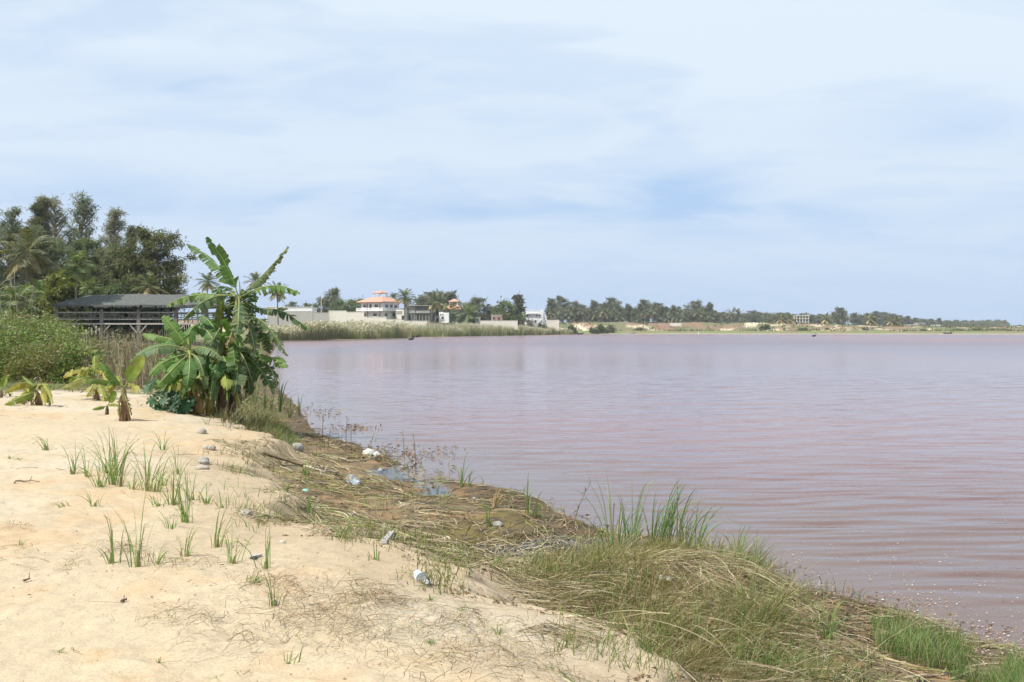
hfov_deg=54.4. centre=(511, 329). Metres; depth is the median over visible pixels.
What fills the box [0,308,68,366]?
leafy bush
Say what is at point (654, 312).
coconut palm
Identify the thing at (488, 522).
cattail
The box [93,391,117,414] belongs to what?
banana sucker
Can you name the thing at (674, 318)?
coconut palm
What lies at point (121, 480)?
grass shoot
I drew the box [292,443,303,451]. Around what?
stone
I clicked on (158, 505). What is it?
grass shoot
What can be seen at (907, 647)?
green sedge
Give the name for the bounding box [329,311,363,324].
garden wall
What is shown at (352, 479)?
plastic bottle
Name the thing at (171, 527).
grass shoot
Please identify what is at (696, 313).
coconut palm
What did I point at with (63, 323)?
leafy bush
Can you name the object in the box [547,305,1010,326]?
wood
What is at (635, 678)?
leaf scraps
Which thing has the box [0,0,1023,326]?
sky
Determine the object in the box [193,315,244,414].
banana plant
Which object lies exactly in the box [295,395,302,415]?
reed
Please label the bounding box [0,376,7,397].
banana sucker
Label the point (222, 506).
grass shoot
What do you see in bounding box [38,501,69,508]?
grass shoot
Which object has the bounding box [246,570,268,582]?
grass shoot
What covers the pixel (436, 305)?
coconut palm
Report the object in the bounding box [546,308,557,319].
coconut palm
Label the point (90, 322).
undergrowth tree
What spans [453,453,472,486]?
cattail
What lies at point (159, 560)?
grass shoot
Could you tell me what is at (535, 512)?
cattail
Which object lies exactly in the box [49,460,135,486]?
grass shoot
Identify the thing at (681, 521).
cattail
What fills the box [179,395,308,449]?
grass
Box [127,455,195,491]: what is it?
grass shoot
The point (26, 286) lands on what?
coconut palm
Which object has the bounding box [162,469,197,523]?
grass shoot
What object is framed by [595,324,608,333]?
shore bush
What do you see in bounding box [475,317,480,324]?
house
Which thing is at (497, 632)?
grass tuft
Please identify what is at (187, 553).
grass shoot
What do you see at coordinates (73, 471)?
grass shoot
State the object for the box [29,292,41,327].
dead cane
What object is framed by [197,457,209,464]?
stone
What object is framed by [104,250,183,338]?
casuarina tree
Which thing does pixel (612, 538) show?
cattail
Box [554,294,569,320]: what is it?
casuarina tree
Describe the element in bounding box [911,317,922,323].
casuarina tree
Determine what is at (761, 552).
cattail
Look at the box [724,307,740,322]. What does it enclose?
coconut palm
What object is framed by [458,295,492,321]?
casuarina tree
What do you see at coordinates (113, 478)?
grass shoot
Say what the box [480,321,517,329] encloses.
garden wall
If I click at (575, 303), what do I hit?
casuarina tree
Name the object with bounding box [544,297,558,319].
casuarina tree
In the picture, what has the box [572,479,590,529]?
dead reed
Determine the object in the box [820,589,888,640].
cattail
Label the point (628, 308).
casuarina tree
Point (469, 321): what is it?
casuarina tree
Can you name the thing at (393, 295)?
coconut palm
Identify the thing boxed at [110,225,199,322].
spreading tree
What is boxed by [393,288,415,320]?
coconut palm
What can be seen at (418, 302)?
casuarina tree
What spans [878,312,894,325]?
casuarina tree
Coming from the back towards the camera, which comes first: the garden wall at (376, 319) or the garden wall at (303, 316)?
the garden wall at (303, 316)
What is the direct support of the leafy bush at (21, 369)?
on the ground at (68, 614)
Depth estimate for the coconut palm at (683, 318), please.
557.35 m
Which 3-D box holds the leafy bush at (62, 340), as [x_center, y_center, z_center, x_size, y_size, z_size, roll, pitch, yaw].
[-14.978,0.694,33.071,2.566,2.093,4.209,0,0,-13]
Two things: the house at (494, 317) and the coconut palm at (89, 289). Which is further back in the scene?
the house at (494, 317)
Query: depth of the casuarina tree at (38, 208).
131.82 m
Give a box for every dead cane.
[1,276,22,320]
[2,279,28,332]
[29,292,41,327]
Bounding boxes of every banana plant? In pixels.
[129,315,223,414]
[166,237,312,412]
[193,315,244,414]
[218,319,287,412]
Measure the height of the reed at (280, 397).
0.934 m
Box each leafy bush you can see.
[0,306,53,337]
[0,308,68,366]
[0,311,38,339]
[0,311,79,339]
[0,313,42,354]
[0,324,63,379]
[0,335,100,382]
[2,313,93,356]
[21,319,101,357]
[31,316,66,338]
[46,342,109,383]
[49,335,124,368]
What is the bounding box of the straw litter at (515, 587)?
[180,418,1023,681]
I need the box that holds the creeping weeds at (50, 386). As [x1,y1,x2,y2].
[0,375,294,413]
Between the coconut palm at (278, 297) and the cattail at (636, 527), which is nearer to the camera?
the cattail at (636, 527)
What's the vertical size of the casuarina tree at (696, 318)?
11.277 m
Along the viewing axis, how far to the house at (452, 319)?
385.01 m
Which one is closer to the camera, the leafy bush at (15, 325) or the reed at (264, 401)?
the reed at (264, 401)
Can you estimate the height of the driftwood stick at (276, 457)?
0.377 m
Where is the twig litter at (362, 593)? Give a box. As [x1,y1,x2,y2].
[0,393,690,681]
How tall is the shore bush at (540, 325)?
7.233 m
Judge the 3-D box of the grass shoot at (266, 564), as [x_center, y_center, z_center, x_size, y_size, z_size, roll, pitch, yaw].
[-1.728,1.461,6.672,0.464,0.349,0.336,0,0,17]
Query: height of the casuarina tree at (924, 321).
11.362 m
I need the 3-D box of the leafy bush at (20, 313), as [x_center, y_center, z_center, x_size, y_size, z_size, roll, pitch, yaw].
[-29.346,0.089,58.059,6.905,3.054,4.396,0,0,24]
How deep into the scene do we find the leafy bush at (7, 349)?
30.31 m
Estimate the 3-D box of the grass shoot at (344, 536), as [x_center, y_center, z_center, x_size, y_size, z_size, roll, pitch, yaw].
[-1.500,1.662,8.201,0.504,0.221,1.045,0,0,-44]
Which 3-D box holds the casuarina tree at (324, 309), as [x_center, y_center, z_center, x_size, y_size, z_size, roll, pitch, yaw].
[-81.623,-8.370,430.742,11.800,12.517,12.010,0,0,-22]
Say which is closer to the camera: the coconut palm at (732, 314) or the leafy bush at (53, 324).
the leafy bush at (53, 324)
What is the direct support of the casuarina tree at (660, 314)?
on the ground at (68, 614)
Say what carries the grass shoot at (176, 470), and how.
on the ground at (68, 614)
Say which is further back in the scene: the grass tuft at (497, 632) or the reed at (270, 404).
the reed at (270, 404)
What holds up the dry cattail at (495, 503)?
on the ground at (68, 614)
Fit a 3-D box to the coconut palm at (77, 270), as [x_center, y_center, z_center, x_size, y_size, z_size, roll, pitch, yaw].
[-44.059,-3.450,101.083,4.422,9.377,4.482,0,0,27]
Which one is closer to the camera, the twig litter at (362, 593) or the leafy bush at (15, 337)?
the twig litter at (362, 593)
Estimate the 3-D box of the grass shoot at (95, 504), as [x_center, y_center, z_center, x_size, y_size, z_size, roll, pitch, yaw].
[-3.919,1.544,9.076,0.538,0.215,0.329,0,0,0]
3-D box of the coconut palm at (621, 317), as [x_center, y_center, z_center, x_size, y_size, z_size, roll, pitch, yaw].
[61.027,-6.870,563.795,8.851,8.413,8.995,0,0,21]
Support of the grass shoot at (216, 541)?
on the ground at (68, 614)
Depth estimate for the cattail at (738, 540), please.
9.96 m
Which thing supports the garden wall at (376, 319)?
on the ground at (68, 614)
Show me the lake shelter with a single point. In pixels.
(139, 301)
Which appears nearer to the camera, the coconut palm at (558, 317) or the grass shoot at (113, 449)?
the grass shoot at (113, 449)
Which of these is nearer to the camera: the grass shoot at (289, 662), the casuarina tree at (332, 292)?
the grass shoot at (289, 662)
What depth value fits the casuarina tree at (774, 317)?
763.50 m
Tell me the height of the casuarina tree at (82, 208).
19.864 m
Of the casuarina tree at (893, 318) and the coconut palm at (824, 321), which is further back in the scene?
the casuarina tree at (893, 318)
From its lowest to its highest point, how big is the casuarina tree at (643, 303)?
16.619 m
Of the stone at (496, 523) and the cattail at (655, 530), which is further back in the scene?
the stone at (496, 523)
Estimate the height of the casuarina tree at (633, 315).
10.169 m
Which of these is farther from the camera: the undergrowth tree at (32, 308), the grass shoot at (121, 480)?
the undergrowth tree at (32, 308)
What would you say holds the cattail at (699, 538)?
on the ground at (68, 614)
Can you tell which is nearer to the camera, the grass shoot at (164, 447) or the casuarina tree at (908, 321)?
the grass shoot at (164, 447)
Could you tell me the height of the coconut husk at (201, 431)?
0.134 m
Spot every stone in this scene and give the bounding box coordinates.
[196,465,209,469]
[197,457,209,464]
[240,510,251,515]
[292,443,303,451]
[492,521,502,526]
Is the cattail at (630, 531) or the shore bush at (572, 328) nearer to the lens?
the cattail at (630, 531)
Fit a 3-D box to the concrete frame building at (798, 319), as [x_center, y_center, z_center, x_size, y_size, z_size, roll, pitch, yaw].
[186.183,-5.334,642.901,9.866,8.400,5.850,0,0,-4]
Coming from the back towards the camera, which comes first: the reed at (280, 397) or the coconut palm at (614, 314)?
the coconut palm at (614, 314)
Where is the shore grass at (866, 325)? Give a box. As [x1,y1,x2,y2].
[241,318,1023,330]
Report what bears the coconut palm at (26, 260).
on the ground at (68, 614)
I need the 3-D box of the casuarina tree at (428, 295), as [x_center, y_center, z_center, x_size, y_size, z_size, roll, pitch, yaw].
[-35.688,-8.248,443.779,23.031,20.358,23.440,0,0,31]
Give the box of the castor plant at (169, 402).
[141,378,196,413]
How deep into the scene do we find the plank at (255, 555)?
7.06 m
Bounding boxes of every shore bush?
[526,318,534,327]
[537,323,546,328]
[567,323,577,333]
[588,327,599,333]
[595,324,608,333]
[607,324,616,332]
[759,324,771,329]
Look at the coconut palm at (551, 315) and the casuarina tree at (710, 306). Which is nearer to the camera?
the coconut palm at (551, 315)
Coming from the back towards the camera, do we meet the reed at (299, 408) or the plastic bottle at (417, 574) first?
the reed at (299, 408)
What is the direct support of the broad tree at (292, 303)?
on the ground at (68, 614)
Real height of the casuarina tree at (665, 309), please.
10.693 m
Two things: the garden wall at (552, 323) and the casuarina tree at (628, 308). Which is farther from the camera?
the casuarina tree at (628, 308)
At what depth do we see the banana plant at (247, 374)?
19.86 m
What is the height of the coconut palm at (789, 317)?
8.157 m
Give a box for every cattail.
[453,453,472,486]
[466,470,478,486]
[480,498,491,526]
[491,490,516,507]
[523,473,532,514]
[527,493,543,518]
[534,470,646,548]
[596,523,602,550]
[616,499,642,550]
[618,495,640,546]
[623,478,661,549]
[638,488,680,548]
[654,476,746,549]
[659,485,729,546]
[672,501,751,549]
[676,472,754,549]
[694,500,757,548]
[723,523,780,556]
[745,537,791,565]
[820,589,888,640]
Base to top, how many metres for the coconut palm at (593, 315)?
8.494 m
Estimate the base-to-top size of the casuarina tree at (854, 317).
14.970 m
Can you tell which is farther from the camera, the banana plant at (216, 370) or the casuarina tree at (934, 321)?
the casuarina tree at (934, 321)
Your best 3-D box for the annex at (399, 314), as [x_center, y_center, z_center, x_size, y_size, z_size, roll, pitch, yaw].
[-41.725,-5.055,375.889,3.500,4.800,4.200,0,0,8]
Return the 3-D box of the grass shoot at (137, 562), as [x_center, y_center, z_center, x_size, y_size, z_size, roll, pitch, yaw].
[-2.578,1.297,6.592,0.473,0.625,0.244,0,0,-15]
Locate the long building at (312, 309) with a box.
[266,307,316,320]
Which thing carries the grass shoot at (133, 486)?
on the ground at (68, 614)
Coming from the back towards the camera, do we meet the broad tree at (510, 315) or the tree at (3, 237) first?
the broad tree at (510, 315)
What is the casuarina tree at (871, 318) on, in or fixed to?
on the ground at (68, 614)
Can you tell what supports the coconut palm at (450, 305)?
on the ground at (68, 614)
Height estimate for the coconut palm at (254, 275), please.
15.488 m
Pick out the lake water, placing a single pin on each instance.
(817, 445)
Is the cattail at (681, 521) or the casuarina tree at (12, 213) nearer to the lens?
the cattail at (681, 521)
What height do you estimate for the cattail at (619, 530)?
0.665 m
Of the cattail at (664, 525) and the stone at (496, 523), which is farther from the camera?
the stone at (496, 523)
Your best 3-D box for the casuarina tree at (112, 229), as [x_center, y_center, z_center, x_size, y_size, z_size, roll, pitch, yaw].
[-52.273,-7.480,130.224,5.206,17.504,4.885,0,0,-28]
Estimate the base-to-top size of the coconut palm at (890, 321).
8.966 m
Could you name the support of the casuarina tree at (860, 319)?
on the ground at (68, 614)
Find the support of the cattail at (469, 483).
on the ground at (68, 614)
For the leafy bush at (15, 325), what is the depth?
41.65 m
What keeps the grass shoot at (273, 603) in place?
on the ground at (68, 614)
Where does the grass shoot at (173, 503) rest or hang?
on the ground at (68, 614)
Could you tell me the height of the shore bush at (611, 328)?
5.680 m
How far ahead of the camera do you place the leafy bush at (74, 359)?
29.07 m
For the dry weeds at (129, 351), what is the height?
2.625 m
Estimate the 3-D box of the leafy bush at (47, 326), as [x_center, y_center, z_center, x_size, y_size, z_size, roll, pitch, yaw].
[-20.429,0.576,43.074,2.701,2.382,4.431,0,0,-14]
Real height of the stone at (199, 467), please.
0.077 m
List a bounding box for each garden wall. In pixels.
[267,311,328,325]
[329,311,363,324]
[364,317,426,326]
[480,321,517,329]
[546,320,558,329]
[670,323,680,325]
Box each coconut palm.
[0,226,67,323]
[0,282,44,319]
[55,249,97,331]
[78,278,104,337]
[128,271,170,330]
[192,272,219,293]
[243,272,266,315]
[266,281,286,324]
[389,292,400,300]
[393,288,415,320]
[423,292,446,325]
[438,303,463,321]
[451,303,479,322]
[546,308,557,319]
[552,311,563,322]
[563,305,577,321]
[577,306,587,316]
[587,309,599,320]
[595,304,609,321]
[609,307,620,321]
[613,310,627,321]
[635,314,646,322]
[639,306,651,321]
[647,304,660,321]
[661,311,672,321]
[669,311,679,321]
[676,311,690,322]
[692,307,702,317]
[699,308,708,321]
[703,311,717,322]
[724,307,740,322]
[733,308,746,321]
[773,314,786,322]
[783,312,797,322]
[817,312,832,323]
[861,313,875,324]
[869,316,882,325]
[884,314,896,325]
[890,315,901,325]
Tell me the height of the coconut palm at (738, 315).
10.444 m
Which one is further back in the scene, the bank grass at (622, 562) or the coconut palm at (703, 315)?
the coconut palm at (703, 315)
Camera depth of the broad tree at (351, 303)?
410.04 m
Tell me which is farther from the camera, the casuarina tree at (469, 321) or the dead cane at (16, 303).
the casuarina tree at (469, 321)
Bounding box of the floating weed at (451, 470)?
[257,403,911,628]
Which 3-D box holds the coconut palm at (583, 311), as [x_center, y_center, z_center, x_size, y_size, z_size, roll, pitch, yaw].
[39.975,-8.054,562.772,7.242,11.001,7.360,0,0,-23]
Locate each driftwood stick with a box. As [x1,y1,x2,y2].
[14,477,39,483]
[262,451,326,469]
[303,465,338,472]
[347,454,376,461]
[905,668,957,678]
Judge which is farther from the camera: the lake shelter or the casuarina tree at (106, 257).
the casuarina tree at (106, 257)
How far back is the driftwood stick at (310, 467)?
14.69 m
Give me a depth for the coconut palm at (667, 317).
553.51 m
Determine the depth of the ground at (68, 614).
6.79 m
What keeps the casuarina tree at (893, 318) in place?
on the ground at (68, 614)
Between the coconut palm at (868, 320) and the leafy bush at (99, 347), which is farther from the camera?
the coconut palm at (868, 320)
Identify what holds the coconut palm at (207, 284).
on the ground at (68, 614)
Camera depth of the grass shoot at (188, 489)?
9.64 m
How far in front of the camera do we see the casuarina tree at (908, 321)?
941.57 m
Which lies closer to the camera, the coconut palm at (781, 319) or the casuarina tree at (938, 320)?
the coconut palm at (781, 319)
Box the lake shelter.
[51,294,231,345]
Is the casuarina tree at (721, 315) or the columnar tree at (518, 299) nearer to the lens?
the columnar tree at (518, 299)
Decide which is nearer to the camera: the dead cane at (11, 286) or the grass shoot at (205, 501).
the grass shoot at (205, 501)
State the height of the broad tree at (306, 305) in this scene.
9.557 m
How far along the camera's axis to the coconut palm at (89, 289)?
105.80 m
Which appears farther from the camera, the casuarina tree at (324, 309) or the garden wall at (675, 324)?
the garden wall at (675, 324)
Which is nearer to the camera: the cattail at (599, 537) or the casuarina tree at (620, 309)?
the cattail at (599, 537)
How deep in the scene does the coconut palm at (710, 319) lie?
554.06 m
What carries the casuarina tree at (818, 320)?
on the ground at (68, 614)
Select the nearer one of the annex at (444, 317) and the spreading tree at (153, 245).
the spreading tree at (153, 245)
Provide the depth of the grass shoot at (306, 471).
13.91 m
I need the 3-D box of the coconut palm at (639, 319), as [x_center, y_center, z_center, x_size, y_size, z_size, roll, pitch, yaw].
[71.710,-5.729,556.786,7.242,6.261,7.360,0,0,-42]
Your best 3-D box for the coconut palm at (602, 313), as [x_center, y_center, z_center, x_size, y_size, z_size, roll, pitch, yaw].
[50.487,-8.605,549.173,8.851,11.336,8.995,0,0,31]
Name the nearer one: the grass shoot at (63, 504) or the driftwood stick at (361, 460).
the grass shoot at (63, 504)
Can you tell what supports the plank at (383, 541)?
on the ground at (68, 614)
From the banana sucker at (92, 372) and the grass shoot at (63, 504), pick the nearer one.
the grass shoot at (63, 504)
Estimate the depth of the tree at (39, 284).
109.60 m
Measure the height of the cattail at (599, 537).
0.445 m
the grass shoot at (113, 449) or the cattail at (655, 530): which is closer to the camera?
the cattail at (655, 530)
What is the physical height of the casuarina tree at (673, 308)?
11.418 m
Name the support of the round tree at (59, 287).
on the ground at (68, 614)
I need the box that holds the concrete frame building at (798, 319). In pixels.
[793,315,808,323]
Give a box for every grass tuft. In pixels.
[423,637,439,645]
[488,624,509,634]
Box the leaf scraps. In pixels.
[222,414,1023,681]
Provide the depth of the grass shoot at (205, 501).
9.61 m
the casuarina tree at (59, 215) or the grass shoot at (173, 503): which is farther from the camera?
the casuarina tree at (59, 215)
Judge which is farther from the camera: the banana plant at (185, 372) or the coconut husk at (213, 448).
the banana plant at (185, 372)
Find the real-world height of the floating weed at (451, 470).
0.230 m
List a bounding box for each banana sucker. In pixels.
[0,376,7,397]
[4,376,52,405]
[63,356,108,401]
[82,356,144,420]
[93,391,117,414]
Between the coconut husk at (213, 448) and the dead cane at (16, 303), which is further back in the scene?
the dead cane at (16, 303)
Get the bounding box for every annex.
[396,310,406,320]
[439,312,449,322]
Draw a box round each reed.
[252,384,265,406]
[254,386,268,409]
[264,392,275,410]
[275,396,298,417]
[276,381,289,411]
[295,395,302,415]
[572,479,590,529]
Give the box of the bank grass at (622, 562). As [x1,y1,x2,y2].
[455,512,959,681]
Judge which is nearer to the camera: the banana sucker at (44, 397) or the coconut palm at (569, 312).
the banana sucker at (44, 397)
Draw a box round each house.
[356,291,403,318]
[403,305,432,323]
[444,299,463,322]
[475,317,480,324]
[491,315,502,320]
[523,309,545,325]
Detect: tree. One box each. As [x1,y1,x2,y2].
[0,205,29,286]
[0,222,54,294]
[0,280,40,317]
[4,233,86,294]
[12,293,47,326]
[18,278,49,313]
[21,193,59,282]
[33,268,91,331]
[37,193,72,264]
[60,190,100,271]
[65,234,112,335]
[69,292,105,335]
[79,239,128,337]
[80,279,152,337]
[91,276,168,338]
[94,206,129,335]
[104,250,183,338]
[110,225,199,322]
[120,224,140,255]
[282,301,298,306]
[301,300,311,306]
[311,296,329,311]
[319,287,343,311]
[327,296,351,311]
[337,297,360,311]
[410,289,449,324]
[413,294,433,316]
[437,289,461,324]
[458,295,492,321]
[467,301,477,323]
[490,296,528,320]
[510,292,526,326]
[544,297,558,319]
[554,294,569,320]
[562,300,580,322]
[576,303,588,321]
[587,299,599,321]
[592,302,609,321]
[601,297,624,321]
[613,307,622,321]
[623,303,633,322]
[629,309,638,322]
[634,298,655,322]
[648,301,663,321]
[661,306,669,322]
[669,304,678,321]
[681,299,706,321]
[691,308,707,321]
[705,301,713,321]
[710,310,718,322]
[718,312,729,322]
[739,313,753,322]
[742,309,757,322]
[754,312,762,322]
[757,313,772,321]
[770,312,787,322]
[799,312,811,323]
[806,314,817,322]
[815,313,822,323]
[830,306,850,324]
[849,312,859,324]
[857,315,871,325]
[862,312,878,324]
[871,310,881,324]
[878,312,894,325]
[885,312,903,324]
[894,314,907,325]
[905,315,911,323]
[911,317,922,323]
[919,319,929,325]
[927,319,936,324]
[936,318,942,325]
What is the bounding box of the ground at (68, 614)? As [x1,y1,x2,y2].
[0,320,1023,681]
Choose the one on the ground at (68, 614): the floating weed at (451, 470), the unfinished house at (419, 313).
the unfinished house at (419, 313)
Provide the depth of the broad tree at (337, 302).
413.59 m
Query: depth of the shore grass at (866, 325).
520.80 m
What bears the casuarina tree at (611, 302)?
on the ground at (68, 614)
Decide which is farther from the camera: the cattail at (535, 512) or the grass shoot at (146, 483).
the cattail at (535, 512)
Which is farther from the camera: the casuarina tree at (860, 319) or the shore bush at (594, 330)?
the casuarina tree at (860, 319)
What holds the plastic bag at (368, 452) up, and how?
on the ground at (68, 614)
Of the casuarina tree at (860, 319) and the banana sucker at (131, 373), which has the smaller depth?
the banana sucker at (131, 373)
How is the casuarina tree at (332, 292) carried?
on the ground at (68, 614)
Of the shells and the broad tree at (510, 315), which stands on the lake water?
the shells
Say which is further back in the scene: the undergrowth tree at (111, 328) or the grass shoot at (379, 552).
the undergrowth tree at (111, 328)
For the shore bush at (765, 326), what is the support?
on the ground at (68, 614)
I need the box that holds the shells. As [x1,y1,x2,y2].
[775,524,1023,662]
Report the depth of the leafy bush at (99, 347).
35.33 m
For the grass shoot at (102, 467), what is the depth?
10.85 m
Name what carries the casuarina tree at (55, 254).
on the ground at (68, 614)
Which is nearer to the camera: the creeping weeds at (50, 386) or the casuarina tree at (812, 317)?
the creeping weeds at (50, 386)
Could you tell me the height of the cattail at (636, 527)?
0.807 m
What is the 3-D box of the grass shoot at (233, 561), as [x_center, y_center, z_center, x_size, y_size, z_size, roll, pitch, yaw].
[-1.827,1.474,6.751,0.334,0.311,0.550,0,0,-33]
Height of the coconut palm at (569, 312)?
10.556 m
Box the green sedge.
[862,594,1023,681]
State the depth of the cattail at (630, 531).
9.98 m
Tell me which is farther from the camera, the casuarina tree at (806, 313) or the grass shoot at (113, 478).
the casuarina tree at (806, 313)
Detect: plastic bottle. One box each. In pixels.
[346,474,360,484]
[412,569,428,583]
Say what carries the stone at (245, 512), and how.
on the ground at (68, 614)
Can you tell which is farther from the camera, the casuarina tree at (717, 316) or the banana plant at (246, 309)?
the casuarina tree at (717, 316)
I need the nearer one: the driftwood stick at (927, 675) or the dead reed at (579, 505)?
the driftwood stick at (927, 675)
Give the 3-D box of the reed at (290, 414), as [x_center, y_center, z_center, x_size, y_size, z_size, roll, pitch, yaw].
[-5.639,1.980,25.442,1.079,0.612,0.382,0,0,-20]
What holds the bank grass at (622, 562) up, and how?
on the ground at (68, 614)
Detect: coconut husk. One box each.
[197,428,206,433]
[202,445,215,450]
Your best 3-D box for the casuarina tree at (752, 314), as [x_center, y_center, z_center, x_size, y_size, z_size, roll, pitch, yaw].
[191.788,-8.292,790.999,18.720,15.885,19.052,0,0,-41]
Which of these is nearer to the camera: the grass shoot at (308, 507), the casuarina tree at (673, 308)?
the grass shoot at (308, 507)
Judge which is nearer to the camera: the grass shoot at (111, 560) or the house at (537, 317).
the grass shoot at (111, 560)
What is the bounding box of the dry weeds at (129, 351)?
[69,325,264,405]
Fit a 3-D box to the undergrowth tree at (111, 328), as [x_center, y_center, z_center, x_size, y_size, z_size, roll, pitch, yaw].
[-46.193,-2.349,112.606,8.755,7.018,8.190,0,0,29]
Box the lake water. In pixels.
[268,334,1023,658]
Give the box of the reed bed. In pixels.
[256,319,573,346]
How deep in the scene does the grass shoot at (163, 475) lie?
10.32 m
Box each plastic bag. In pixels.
[363,448,380,455]
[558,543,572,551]
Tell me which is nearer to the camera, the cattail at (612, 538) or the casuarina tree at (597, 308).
the cattail at (612, 538)
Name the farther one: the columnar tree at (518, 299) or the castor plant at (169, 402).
the columnar tree at (518, 299)
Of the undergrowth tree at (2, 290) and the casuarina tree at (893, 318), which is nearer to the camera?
the undergrowth tree at (2, 290)
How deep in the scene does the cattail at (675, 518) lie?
10.30 m
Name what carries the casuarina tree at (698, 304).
on the ground at (68, 614)
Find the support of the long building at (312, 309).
on the ground at (68, 614)
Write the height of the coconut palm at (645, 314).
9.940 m
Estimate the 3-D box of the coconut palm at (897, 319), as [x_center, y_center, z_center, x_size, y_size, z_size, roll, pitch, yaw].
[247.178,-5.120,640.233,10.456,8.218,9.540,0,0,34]
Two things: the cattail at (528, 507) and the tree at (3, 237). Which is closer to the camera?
the cattail at (528, 507)
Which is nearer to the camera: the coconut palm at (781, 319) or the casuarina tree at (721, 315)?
the coconut palm at (781, 319)
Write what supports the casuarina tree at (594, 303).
on the ground at (68, 614)
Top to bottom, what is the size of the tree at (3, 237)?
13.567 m
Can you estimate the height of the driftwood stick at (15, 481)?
0.068 m
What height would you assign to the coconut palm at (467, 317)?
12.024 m
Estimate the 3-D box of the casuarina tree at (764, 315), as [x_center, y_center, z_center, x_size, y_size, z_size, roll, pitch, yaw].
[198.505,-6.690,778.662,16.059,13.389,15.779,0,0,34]
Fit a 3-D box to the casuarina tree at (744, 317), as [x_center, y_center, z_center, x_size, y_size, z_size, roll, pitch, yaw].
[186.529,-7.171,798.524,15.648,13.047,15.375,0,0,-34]
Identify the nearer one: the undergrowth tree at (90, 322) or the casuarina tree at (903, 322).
the undergrowth tree at (90, 322)
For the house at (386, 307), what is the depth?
375.18 m
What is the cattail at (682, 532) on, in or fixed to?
on the ground at (68, 614)
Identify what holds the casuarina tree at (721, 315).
on the ground at (68, 614)
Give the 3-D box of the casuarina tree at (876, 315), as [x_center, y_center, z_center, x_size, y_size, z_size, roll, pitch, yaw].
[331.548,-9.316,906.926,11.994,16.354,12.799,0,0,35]
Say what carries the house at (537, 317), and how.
on the ground at (68, 614)
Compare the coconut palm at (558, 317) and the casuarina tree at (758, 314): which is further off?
the casuarina tree at (758, 314)
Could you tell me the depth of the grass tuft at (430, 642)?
5.11 m
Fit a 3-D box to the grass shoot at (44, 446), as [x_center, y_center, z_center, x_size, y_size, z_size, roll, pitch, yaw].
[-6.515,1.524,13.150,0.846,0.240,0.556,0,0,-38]
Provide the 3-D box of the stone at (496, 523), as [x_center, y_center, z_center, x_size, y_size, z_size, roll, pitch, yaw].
[-0.168,2.233,11.407,0.132,0.077,0.112,0,0,0]
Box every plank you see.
[248,554,261,558]
[381,531,393,543]
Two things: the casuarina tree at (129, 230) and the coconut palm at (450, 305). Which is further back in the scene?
the coconut palm at (450, 305)
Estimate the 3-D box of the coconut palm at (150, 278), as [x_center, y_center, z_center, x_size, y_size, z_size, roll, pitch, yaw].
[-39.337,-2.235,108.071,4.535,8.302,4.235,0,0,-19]
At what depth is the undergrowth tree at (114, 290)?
108.48 m
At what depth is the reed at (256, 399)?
27.24 m
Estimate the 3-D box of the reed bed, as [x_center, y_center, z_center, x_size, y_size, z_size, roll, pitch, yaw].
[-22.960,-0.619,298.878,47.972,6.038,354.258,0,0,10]
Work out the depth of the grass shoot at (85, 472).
10.65 m
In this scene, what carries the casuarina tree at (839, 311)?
on the ground at (68, 614)
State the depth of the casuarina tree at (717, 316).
596.79 m
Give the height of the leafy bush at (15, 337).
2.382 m
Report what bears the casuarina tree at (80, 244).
on the ground at (68, 614)
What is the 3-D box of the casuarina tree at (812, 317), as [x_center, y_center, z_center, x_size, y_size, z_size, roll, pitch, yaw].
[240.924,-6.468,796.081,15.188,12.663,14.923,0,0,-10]
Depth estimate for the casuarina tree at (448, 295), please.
439.06 m
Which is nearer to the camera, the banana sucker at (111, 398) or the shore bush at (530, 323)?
the banana sucker at (111, 398)
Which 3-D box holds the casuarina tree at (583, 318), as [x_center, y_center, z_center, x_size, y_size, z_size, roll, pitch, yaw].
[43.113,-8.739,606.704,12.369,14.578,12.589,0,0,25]
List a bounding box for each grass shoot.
[9,436,48,450]
[28,430,138,472]
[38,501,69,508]
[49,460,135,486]
[50,429,135,471]
[56,442,86,473]
[57,512,125,564]
[77,489,108,506]
[78,445,101,476]
[79,428,157,486]
[90,424,146,484]
[104,466,152,489]
[108,439,215,490]
[113,478,160,567]
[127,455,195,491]
[131,459,200,505]
[137,489,168,506]
[139,431,171,449]
[142,454,187,485]
[147,544,184,564]
[149,509,184,529]
[155,469,214,500]
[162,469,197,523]
[162,526,203,556]
[165,443,190,474]
[188,483,228,503]
[207,495,260,548]
[212,489,233,507]
[214,518,256,564]
[217,528,271,569]
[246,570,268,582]
[263,574,284,606]
[283,645,314,663]
[286,459,334,475]
[286,518,357,538]
[292,489,326,512]
[367,542,380,559]

